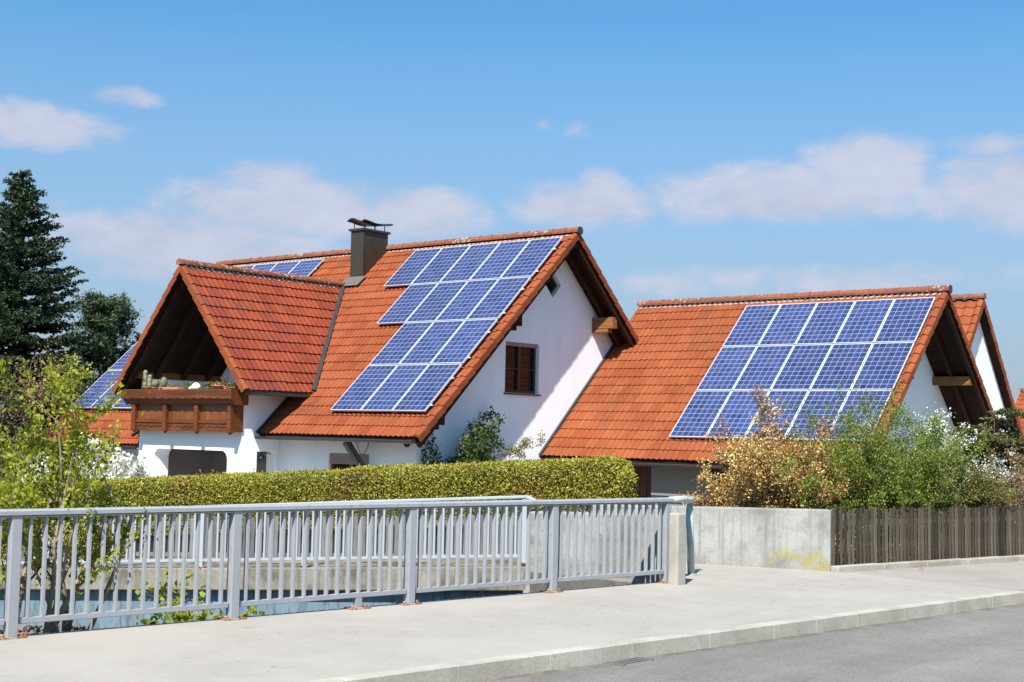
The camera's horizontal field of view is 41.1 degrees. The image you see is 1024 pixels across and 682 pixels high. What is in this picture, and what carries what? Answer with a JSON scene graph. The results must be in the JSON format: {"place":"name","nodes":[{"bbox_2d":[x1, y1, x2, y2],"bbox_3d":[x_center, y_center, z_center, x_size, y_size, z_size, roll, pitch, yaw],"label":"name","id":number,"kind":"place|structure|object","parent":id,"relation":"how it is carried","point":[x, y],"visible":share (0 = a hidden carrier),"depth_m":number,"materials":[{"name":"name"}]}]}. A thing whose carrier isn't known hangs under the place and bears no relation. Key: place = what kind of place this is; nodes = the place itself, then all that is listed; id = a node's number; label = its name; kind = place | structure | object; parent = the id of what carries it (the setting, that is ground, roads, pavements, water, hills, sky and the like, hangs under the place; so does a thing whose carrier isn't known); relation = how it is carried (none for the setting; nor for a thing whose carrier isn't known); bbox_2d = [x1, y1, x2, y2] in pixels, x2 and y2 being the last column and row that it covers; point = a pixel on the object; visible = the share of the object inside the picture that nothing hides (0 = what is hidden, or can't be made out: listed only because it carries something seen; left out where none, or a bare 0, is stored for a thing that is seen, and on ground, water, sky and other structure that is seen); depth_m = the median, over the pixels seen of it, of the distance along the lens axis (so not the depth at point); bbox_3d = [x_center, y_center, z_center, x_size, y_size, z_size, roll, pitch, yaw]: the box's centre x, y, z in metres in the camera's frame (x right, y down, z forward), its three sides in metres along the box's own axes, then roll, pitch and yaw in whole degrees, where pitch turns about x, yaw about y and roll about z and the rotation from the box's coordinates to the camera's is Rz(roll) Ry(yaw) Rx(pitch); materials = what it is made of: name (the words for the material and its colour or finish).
{"place":"outdoors","nodes":[
{"label":"outdoors","id":0,"kind":"place"},
{"bbox_2d":[0,556,525,590],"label":"walkway","id":1,"kind":"structure","parent":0,"point":[136,575],"depth_m":19.27,"materials":[{"name":"concrete"}]},
{"bbox_2d":[0,495,536,568],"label":"walkway railing","id":2,"kind":"object","parent":1,"relation":"on","point":[202,559],"visible":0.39,"depth_m":18.94,"materials":[{"name":"metal"}]},
{"bbox_2d":[0,563,1010,681],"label":"pavement","id":3,"kind":"structure","parent":0,"point":[306,645],"depth_m":12.28,"materials":[{"name":"concrete"}]},
{"bbox_2d":[0,496,694,639],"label":"bridge railing","id":4,"kind":"object","parent":3,"relation":"on","point":[232,604],"visible":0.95,"depth_m":13.46,"materials":[{"name":"grey metal"}]},
{"bbox_2d":[668,513,685,584],"bbox_3d":[2.026,2.571,16.732,0.170,0.921,0.150,5,-5,-44],"label":"stone post","id":5,"kind":"object","parent":3,"relation":"on","point":[677,550],"visible":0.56,"depth_m":16.67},
{"bbox_2d":[685,503,700,575],"bbox_3d":[2.366,2.599,17.991,0.180,0.962,0.180,-2,-5,39],"label":"steel pole","id":6,"kind":"object","parent":3,"relation":"on","point":[690,541],"visible":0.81,"depth_m":17.96,"materials":[{"name":"grey metal"}]},
{"bbox_2d":[0,0,1023,424],"label":"sky","id":7,"kind":"structure","parent":0,"point":[697,148],"materials":[{"name":"blue"}]},
{"bbox_2d":[474,603,1023,681],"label":"road","id":8,"kind":"structure","parent":0,"point":[984,645],"depth_m":12.00,"materials":[{"name":"grey asphalt"}]},
{"bbox_2d":[603,657,653,665],"bbox_3d":[0.903,2.713,11.622,0.420,0.014,0.470,-2,-5,39],"label":"drain cover","id":9,"kind":"object","parent":8,"relation":"on","point":[624,662],"visible":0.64,"depth_m":11.53,"materials":[{"name":"metal"}]},
{"bbox_2d":[302,591,1023,681],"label":"kerb","id":10,"kind":"structure","parent":8,"relation":"on","point":[507,666],"depth_m":12.03,"materials":[{"name":"concrete"}]},
{"bbox_2d":[846,561,1023,590],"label":"footway","id":11,"kind":"structure","parent":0,"point":[1006,575],"depth_m":19.10,"materials":[{"name":"concrete"}]},
{"bbox_2d":[831,555,1023,571],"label":"edging","id":12,"kind":"object","parent":11,"relation":"on","point":[914,564],"visible":0.38,"depth_m":20.22,"materials":[{"name":"concrete"}]},
{"bbox_2d":[828,505,1023,564],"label":"picket fence","id":13,"kind":"object","parent":12,"relation":"on","point":[1011,542],"visible":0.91,"depth_m":20.46,"materials":[{"name":"brown wood"}]},
{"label":"yard","id":14,"kind":"structure","parent":0,"visible":0},
{"bbox_2d":[0,250,46,456],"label":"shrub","id":15,"kind":"object","parent":14,"relation":"on","point":[17,378],"visible":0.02,"depth_m":45.80,"materials":[{"name":"green plant"}]},
{"bbox_2d":[0,428,60,482],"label":"shrub","id":16,"kind":"object","parent":14,"relation":"on","point":[2,472],"visible":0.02,"depth_m":31.83,"materials":[{"name":"green plant"}]},
{"bbox_2d":[0,373,90,479],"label":"shrub","id":17,"kind":"object","parent":14,"relation":"on","point":[13,431],"visible":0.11,"depth_m":37.01,"materials":[{"name":"green plant"}]},
{"bbox_2d":[0,321,107,474],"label":"shrub","id":18,"kind":"object","parent":14,"relation":"on","point":[40,384],"visible":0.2,"depth_m":37.54,"materials":[{"name":"green plant"}]},
{"bbox_2d":[0,168,109,473],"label":"spruce tree","id":19,"kind":"object","parent":14,"relation":"on","point":[24,280],"visible":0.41,"depth_m":45.51,"materials":[{"name":"green plant"}]},
{"bbox_2d":[22,432,151,484],"bbox_3d":[-8.864,3.383,29.095,3.579,2.871,2.476,3,-4,-30],"label":"blossom tree","id":20,"kind":"object","parent":14,"relation":"on","point":[121,470],"visible":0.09,"depth_m":28.99,"materials":[{"name":"grey plant"}]},
{"bbox_2d":[57,288,144,416],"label":"pine tree","id":21,"kind":"object","parent":14,"relation":"on","point":[101,312],"visible":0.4,"depth_m":51.54,"materials":[{"name":"green plant"}]},
{"bbox_2d":[135,564,264,624],"bbox_3d":[-3.546,3.296,14.397,1.636,1.923,1.769,-2,-5,39],"label":"flowering plant","id":22,"kind":"object","parent":14,"relation":"on","point":[183,616],"visible":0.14,"depth_m":14.58,"materials":[{"name":"green plant"}]},
{"bbox_2d":[0,447,638,557],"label":"hedge","id":23,"kind":"object","parent":14,"relation":"on","point":[563,478],"visible":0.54,"depth_m":22.75,"materials":[{"name":"green plant"}]},
{"bbox_2d":[39,218,638,483],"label":"house","id":24,"kind":"structure","parent":14,"relation":"on","point":[290,356],"depth_m":34.22,"materials":[{"name":"white paint"}]},
{"bbox_2d":[70,370,121,408],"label":"solar panel","id":25,"kind":"object","parent":24,"relation":"attached to","point":[101,381],"visible":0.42,"depth_m":39.03,"materials":[{"name":"glass"}]},
{"bbox_2d":[90,384,120,408],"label":"solar panel","id":26,"kind":"object","parent":24,"relation":"attached to","point":[97,402],"visible":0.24,"depth_m":38.21,"materials":[{"name":"glass"}]},
{"bbox_2d":[113,398,131,408],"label":"solar panel","id":27,"kind":"object","parent":24,"relation":"attached to","point":[122,405],"visible":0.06,"depth_m":37.33,"materials":[{"name":"glass"}]},
{"bbox_2d":[109,343,136,369],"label":"solar panel","id":28,"kind":"object","parent":24,"relation":"attached to","point":[120,363],"visible":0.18,"depth_m":39.95,"materials":[{"name":"glass"}]},
{"bbox_2d":[142,370,147,388],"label":"cactus","id":29,"kind":"object","parent":24,"relation":"on","point":[145,374],"visible":0.81,"depth_m":34.68,"materials":[{"name":"plant"}]},
{"bbox_2d":[147,375,151,388],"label":"cactus","id":30,"kind":"object","parent":24,"relation":"on","point":[149,380],"visible":0.94,"depth_m":34.55,"materials":[{"name":"plant"}]},
{"bbox_2d":[151,380,159,388],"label":"cactus","id":31,"kind":"object","parent":24,"relation":"on","point":[155,384],"visible":0.98,"depth_m":34.37,"materials":[{"name":"plant"}]},
{"bbox_2d":[160,377,166,388],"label":"cactus","id":32,"kind":"object","parent":24,"relation":"on","point":[163,382],"visible":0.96,"depth_m":34.17,"materials":[{"name":"plant"}]},
{"bbox_2d":[162,384,183,388],"bbox_3d":[-8.422,1.131,33.944,0.630,0.154,0.188,-2,-5,39],"label":"planter tray","id":33,"kind":"object","parent":24,"relation":"on","point":[173,387],"visible":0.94,"depth_m":33.86,"materials":[{"name":"ceramic"}]},
{"bbox_2d":[182,381,191,388],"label":"succulent","id":34,"kind":"object","parent":24,"relation":"on","point":[188,385],"visible":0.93,"depth_m":33.55,"materials":[{"name":"green plant"}]},
{"bbox_2d":[188,383,200,388],"bbox_3d":[-7.770,1.104,33.433,0.334,0.170,0.252,1,-4,9],"label":"stone","id":35,"kind":"object","parent":24,"relation":"on","point":[196,386],"visible":0.91,"depth_m":33.34,"materials":[{"name":"white stone"}]},
{"bbox_2d":[202,381,212,388],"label":"succulent","id":36,"kind":"object","parent":24,"relation":"on","point":[205,386],"visible":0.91,"depth_m":33.08,"materials":[{"name":"green plant"}]},
{"bbox_2d":[210,381,227,388],"bbox_3d":[-7.061,1.055,32.907,0.407,0.228,0.471,2,-4,-17],"label":"plant bowl","id":37,"kind":"object","parent":24,"relation":"on","point":[215,386],"visible":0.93,"depth_m":32.75,"materials":[{"name":"ceramic"}]},
{"bbox_2d":[221,374,228,388],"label":"pot plant","id":38,"kind":"object","parent":24,"relation":"on","point":[225,383],"visible":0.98,"depth_m":32.70,"materials":[{"name":"green plant"}]},
{"bbox_2d":[221,381,237,388],"bbox_3d":[-6.684,1.078,32.584,0.266,0.223,0.536,5,-5,-44],"label":"succulent","id":39,"kind":"object","parent":24,"relation":"on","point":[233,385],"visible":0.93,"depth_m":32.50,"materials":[{"name":"green plant"}]},
{"bbox_2d":[236,265,254,272],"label":"solar panel","id":40,"kind":"object","parent":24,"relation":"attached to","point":[250,266],"visible":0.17,"depth_m":41.82,"materials":[{"name":"glass"}]},
{"bbox_2d":[252,263,276,274],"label":"solar panel","id":41,"kind":"object","parent":24,"relation":"attached to","point":[267,267],"visible":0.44,"depth_m":41.23,"materials":[{"name":"glass"}]},
{"bbox_2d":[267,261,299,278],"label":"solar panel","id":42,"kind":"object","parent":24,"relation":"attached to","point":[285,267],"visible":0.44,"depth_m":40.56,"materials":[{"name":"glass"}]},
{"bbox_2d":[288,259,324,280],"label":"solar panel","id":43,"kind":"object","parent":24,"relation":"attached to","point":[305,267],"visible":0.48,"depth_m":39.84,"materials":[{"name":"glass"}]},
{"bbox_2d":[330,453,368,475],"bbox_3d":[-3.780,3.299,32.039,1.340,1.320,0.125,-2,-5,39],"label":"window","id":44,"kind":"structure","parent":24,"relation":"in","point":[340,460],"depth_m":32.20,"materials":[{"name":"grey glass"}]},
{"bbox_2d":[330,365,397,410],"bbox_3d":[-3.488,1.106,32.324,1.008,0.047,1.650,-2,37,39],"label":"solar panel","id":45,"kind":"object","parent":24,"relation":"attached to","point":[363,388],"visible":1,"depth_m":32.30,"materials":[{"name":"glass"}]},
{"bbox_2d":[361,364,428,411],"bbox_3d":[-2.702,1.081,31.691,1.008,0.047,1.650,-2,37,39],"label":"solar panel","id":46,"kind":"object","parent":24,"relation":"attached to","point":[394,388],"visible":1,"depth_m":31.66,"materials":[{"name":"glass"}]},
{"bbox_2d":[369,322,433,364],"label":"solar panel","id":47,"kind":"object","parent":24,"relation":"attached to","point":[401,343],"visible":1,"depth_m":33.34,"materials":[{"name":"glass"}]},
{"bbox_2d":[376,283,437,324],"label":"solar panel","id":48,"kind":"object","parent":24,"relation":"attached to","point":[406,304],"visible":1,"depth_m":35.01,"materials":[{"name":"glass"}]},
{"bbox_2d":[383,248,441,286],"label":"solar panel","id":49,"kind":"object","parent":24,"relation":"attached to","point":[412,268],"visible":1,"depth_m":36.68,"materials":[{"name":"glass"}]},
{"bbox_2d":[392,364,461,411],"bbox_3d":[-1.915,1.056,31.058,1.008,0.047,1.650,-2,37,39],"label":"solar panel","id":50,"kind":"object","parent":24,"relation":"attached to","point":[427,388],"visible":1,"depth_m":31.02,"materials":[{"name":"glass"}]},
{"bbox_2d":[399,320,464,364],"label":"solar panel","id":51,"kind":"object","parent":24,"relation":"attached to","point":[431,343],"visible":1,"depth_m":32.71,"materials":[{"name":"glass"}]},
{"bbox_2d":[405,281,467,322],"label":"solar panel","id":52,"kind":"object","parent":24,"relation":"attached to","point":[435,303],"visible":1,"depth_m":34.38,"materials":[{"name":"glass"}]},
{"bbox_2d":[411,245,470,284],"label":"solar panel","id":53,"kind":"object","parent":24,"relation":"attached to","point":[440,265],"visible":1,"depth_m":36.06,"materials":[{"name":"glass"}]},
{"bbox_2d":[431,319,497,363],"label":"solar panel","id":54,"kind":"object","parent":24,"relation":"attached to","point":[463,342],"visible":1,"depth_m":32.06,"materials":[{"name":"glass"}]},
{"bbox_2d":[435,279,498,320],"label":"solar panel","id":55,"kind":"object","parent":24,"relation":"attached to","point":[466,300],"visible":1,"depth_m":33.75,"materials":[{"name":"glass"}]},
{"bbox_2d":[440,243,499,282],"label":"solar panel","id":56,"kind":"object","parent":24,"relation":"attached to","point":[469,263],"visible":1,"depth_m":35.42,"materials":[{"name":"glass"}]},
{"bbox_2d":[466,276,530,319],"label":"solar panel","id":57,"kind":"object","parent":24,"relation":"attached to","point":[498,298],"visible":1,"depth_m":33.10,"materials":[{"name":"glass"}]},
{"bbox_2d":[469,240,530,280],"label":"solar panel","id":58,"kind":"object","parent":24,"relation":"attached to","point":[500,259],"visible":1,"depth_m":34.79,"materials":[{"name":"glass"}]},
{"bbox_2d":[504,341,540,395],"bbox_3d":[0.206,0.691,33.777,0.240,1.295,1.410,-2,-5,39],"label":"window","id":59,"kind":"structure","parent":24,"relation":"in","point":[520,358],"depth_m":33.84,"materials":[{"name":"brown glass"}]},
{"bbox_2d":[500,237,562,278],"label":"solar panel","id":60,"kind":"object","parent":24,"relation":"attached to","point":[531,258],"visible":1,"depth_m":34.15,"materials":[{"name":"glass"}]},
{"bbox_2d":[546,276,556,293],"bbox_3d":[0.926,-1.451,34.901,0.060,0.700,0.700,-2,-5,39],"label":"window","id":61,"kind":"structure","parent":24,"relation":"in","point":[551,285],"depth_m":35.00,"materials":[{"name":"black glass"}]},
{"bbox_2d":[421,406,505,470],"bbox_3d":[-0.484,3.387,31.811,1.151,3.781,3.814,-2,-5,39],"label":"climbing shrub","id":62,"kind":"object","parent":14,"relation":"on","point":[477,452],"visible":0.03,"depth_m":31.12,"materials":[{"name":"green plant"}]},
{"bbox_2d":[466,427,544,460],"bbox_3d":[-0.001,3.622,32.494,0.970,3.132,2.427,-2,-5,39],"label":"climbing rose","id":63,"kind":"object","parent":14,"relation":"on","point":[515,449],"visible":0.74,"depth_m":32.66,"materials":[{"name":"green plant"}]},
{"bbox_2d":[537,285,1012,506],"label":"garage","id":64,"kind":"structure","parent":14,"relation":"on","point":[630,403],"depth_m":34.07,"materials":[{"name":"orange tile"}]},
{"bbox_2d":[628,466,650,504],"bbox_3d":[2.800,4.148,33.320,1.580,2.480,0.075,-2,-5,39],"label":"door","id":65,"kind":"structure","parent":64,"relation":"in","point":[643,490],"depth_m":33.03,"materials":[{"name":"brown wood"}]},
{"bbox_2d":[669,391,731,437],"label":"solar panel","id":66,"kind":"object","parent":64,"relation":"attached to","point":[697,418],"visible":1,"depth_m":32.50,"materials":[{"name":"glass"}]},
{"bbox_2d":[712,469,727,506],"bbox_3d":[5.563,4.124,31.090,2.320,2.350,0.075,-2,-5,39],"label":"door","id":67,"kind":"structure","parent":64,"relation":"in","point":[714,471],"depth_m":31.75,"materials":[{"name":"brown wood"}]},
{"bbox_2d":[697,346,756,390],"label":"solar panel","id":68,"kind":"object","parent":64,"relation":"attached to","point":[726,369],"visible":1,"depth_m":33.53,"materials":[{"name":"glass"}]},
{"bbox_2d":[706,390,769,438],"bbox_3d":[5.289,1.709,31.898,1.008,0.046,1.650,-2,38,39],"label":"solar panel","id":69,"kind":"object","parent":64,"relation":"attached to","point":[738,407],"visible":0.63,"depth_m":31.90,"materials":[{"name":"glass"}]},
{"bbox_2d":[723,304,780,346],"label":"solar panel","id":70,"kind":"object","parent":64,"relation":"attached to","point":[751,326],"visible":1,"depth_m":34.57,"materials":[{"name":"glass"}]},
{"bbox_2d":[733,345,793,390],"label":"solar panel","id":71,"kind":"object","parent":64,"relation":"attached to","point":[765,365],"visible":0.96,"depth_m":32.92,"materials":[{"name":"glass"}]},
{"bbox_2d":[745,390,808,439],"bbox_3d":[6.075,1.684,31.265,1.008,0.046,1.650,-2,38,39],"label":"solar panel","id":72,"kind":"object","parent":64,"relation":"attached to","point":[794,396],"visible":0.68,"depth_m":31.33,"materials":[{"name":"glass"}]},
{"bbox_2d":[758,302,817,345],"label":"solar panel","id":73,"kind":"object","parent":64,"relation":"attached to","point":[787,325],"visible":1,"depth_m":33.93,"materials":[{"name":"glass"}]},
{"bbox_2d":[771,344,832,389],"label":"solar panel","id":74,"kind":"object","parent":64,"relation":"attached to","point":[802,366],"visible":1,"depth_m":32.27,"materials":[{"name":"glass"}]},
{"bbox_2d":[785,390,849,440],"bbox_3d":[6.862,1.659,30.631,1.008,0.046,1.650,-2,38,39],"label":"solar panel","id":75,"kind":"object","parent":64,"relation":"attached to","point":[829,396],"visible":0.61,"depth_m":30.75,"materials":[{"name":"glass"}]},
{"bbox_2d":[795,301,855,344],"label":"solar panel","id":76,"kind":"object","parent":64,"relation":"attached to","point":[825,322],"visible":1,"depth_m":33.30,"materials":[{"name":"glass"}]},
{"bbox_2d":[810,343,872,389],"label":"solar panel","id":77,"kind":"object","parent":64,"relation":"attached to","point":[841,361],"visible":1,"depth_m":31.64,"materials":[{"name":"glass"}]},
{"bbox_2d":[827,390,892,441],"bbox_3d":[7.649,1.633,29.998,1.008,0.046,1.650,-2,38,39],"label":"solar panel","id":78,"kind":"object","parent":64,"relation":"attached to","point":[878,397],"visible":0.41,"depth_m":30.17,"materials":[{"name":"glass"}]},
{"bbox_2d":[834,299,894,343],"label":"solar panel","id":79,"kind":"object","parent":64,"relation":"attached to","point":[864,321],"visible":1,"depth_m":32.66,"materials":[{"name":"glass"}]},
{"bbox_2d":[851,342,914,389],"bbox_3d":[8.443,0.570,31.028,1.008,0.046,1.650,-2,38,39],"label":"solar panel","id":80,"kind":"object","parent":64,"relation":"attached to","point":[883,366],"visible":0.97,"depth_m":31.00,"materials":[{"name":"glass"}]},
{"bbox_2d":[874,297,935,342],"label":"solar panel","id":81,"kind":"object","parent":64,"relation":"attached to","point":[905,320],"visible":1,"depth_m":32.03,"materials":[{"name":"glass"}]},
{"bbox_2d":[679,381,886,565],"bbox_3d":[4.217,2.576,20.910,2.208,3.840,3.459,-2,-5,39],"label":"flowering shrub","id":82,"kind":"object","parent":14,"relation":"on","point":[746,483],"visible":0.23,"depth_m":20.25,"materials":[{"name":"beige plant"}]},
{"bbox_2d":[757,375,996,565],"bbox_3d":[5.457,2.527,21.399,5.416,4.060,2.586,4,-5,-38],"label":"green shrub","id":83,"kind":"object","parent":14,"relation":"on","point":[907,486],"visible":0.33,"depth_m":20.56,"materials":[{"name":"green plant"}]},
{"bbox_2d":[855,402,1018,500],"bbox_3d":[7.397,2.925,24.240,3.289,3.724,3.668,-2,-5,39],"label":"blossom shrub","id":84,"kind":"object","parent":14,"relation":"on","point":[970,441],"visible":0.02,"depth_m":24.17,"materials":[{"name":"grey plant"}]},
{"bbox_2d":[872,438,1021,558],"bbox_3d":[6.731,3.102,22.256,3.676,3.083,2.420,4,-5,-38],"label":"olive shrub","id":85,"kind":"object","parent":14,"relation":"on","point":[980,481],"visible":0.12,"depth_m":21.55,"materials":[{"name":"green plant"}]},
{"bbox_2d":[944,407,1023,502],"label":"yew bush","id":86,"kind":"object","parent":14,"relation":"on","point":[1007,438],"visible":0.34,"depth_m":25.13,"materials":[{"name":"green plant"}]},
{"bbox_2d":[951,293,1023,504],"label":"house","id":87,"kind":"structure","parent":14,"relation":"on","point":[974,316],"depth_m":38.69,"materials":[{"name":"white paint"}]},
{"bbox_2d":[951,443,1023,557],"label":"bare shrub","id":88,"kind":"object","parent":14,"relation":"on","point":[1017,501],"visible":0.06,"depth_m":22.77,"materials":[{"name":"brown plant"}]},
{"bbox_2d":[1015,388,1023,492],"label":"house","id":89,"kind":"structure","parent":14,"relation":"on","point":[1019,403],"depth_m":61.43,"materials":[{"name":"orange paint"}]},
{"label":"ground","id":90,"kind":"structure","parent":0,"visible":0},
{"bbox_2d":[4,515,517,558],"bbox_3d":[-4.700,3.429,22.700,12.503,1.596,0.065,0,-4,22],"label":"picket fence","id":91,"kind":"object","parent":90,"relation":"on","point":[332,523],"visible":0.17,"depth_m":22.14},
{"bbox_2d":[0,590,522,633],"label":"retaining wall","id":92,"kind":"structure","parent":90,"relation":"on","point":[100,623],"depth_m":19.73,"materials":[{"name":"grey paint"}]},
{"bbox_2d":[530,511,660,591],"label":"concrete wall","id":93,"kind":"structure","parent":90,"relation":"on","point":[649,578],"depth_m":17.48,"materials":[{"name":"grey concrete"}]},
{"bbox_2d":[593,504,832,570],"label":"concrete wall","id":94,"kind":"structure","parent":90,"relation":"on","point":[791,538],"depth_m":19.40,"materials":[{"name":"grey concrete"}]},
{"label":"bank","id":95,"kind":"structure","parent":0,"visible":0},
{"bbox_2d":[0,624,105,634],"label":"dead leaves","id":96,"kind":"object","parent":95,"relation":"on","point":[32,628],"visible":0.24,"depth_m":12.22,"materials":[{"name":"brown plant"}]},
{"bbox_2d":[0,352,149,632],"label":"young tree","id":97,"kind":"object","parent":95,"relation":"on","point":[77,495],"visible":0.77,"depth_m":11.93,"materials":[{"name":"green plant"}]}
]}

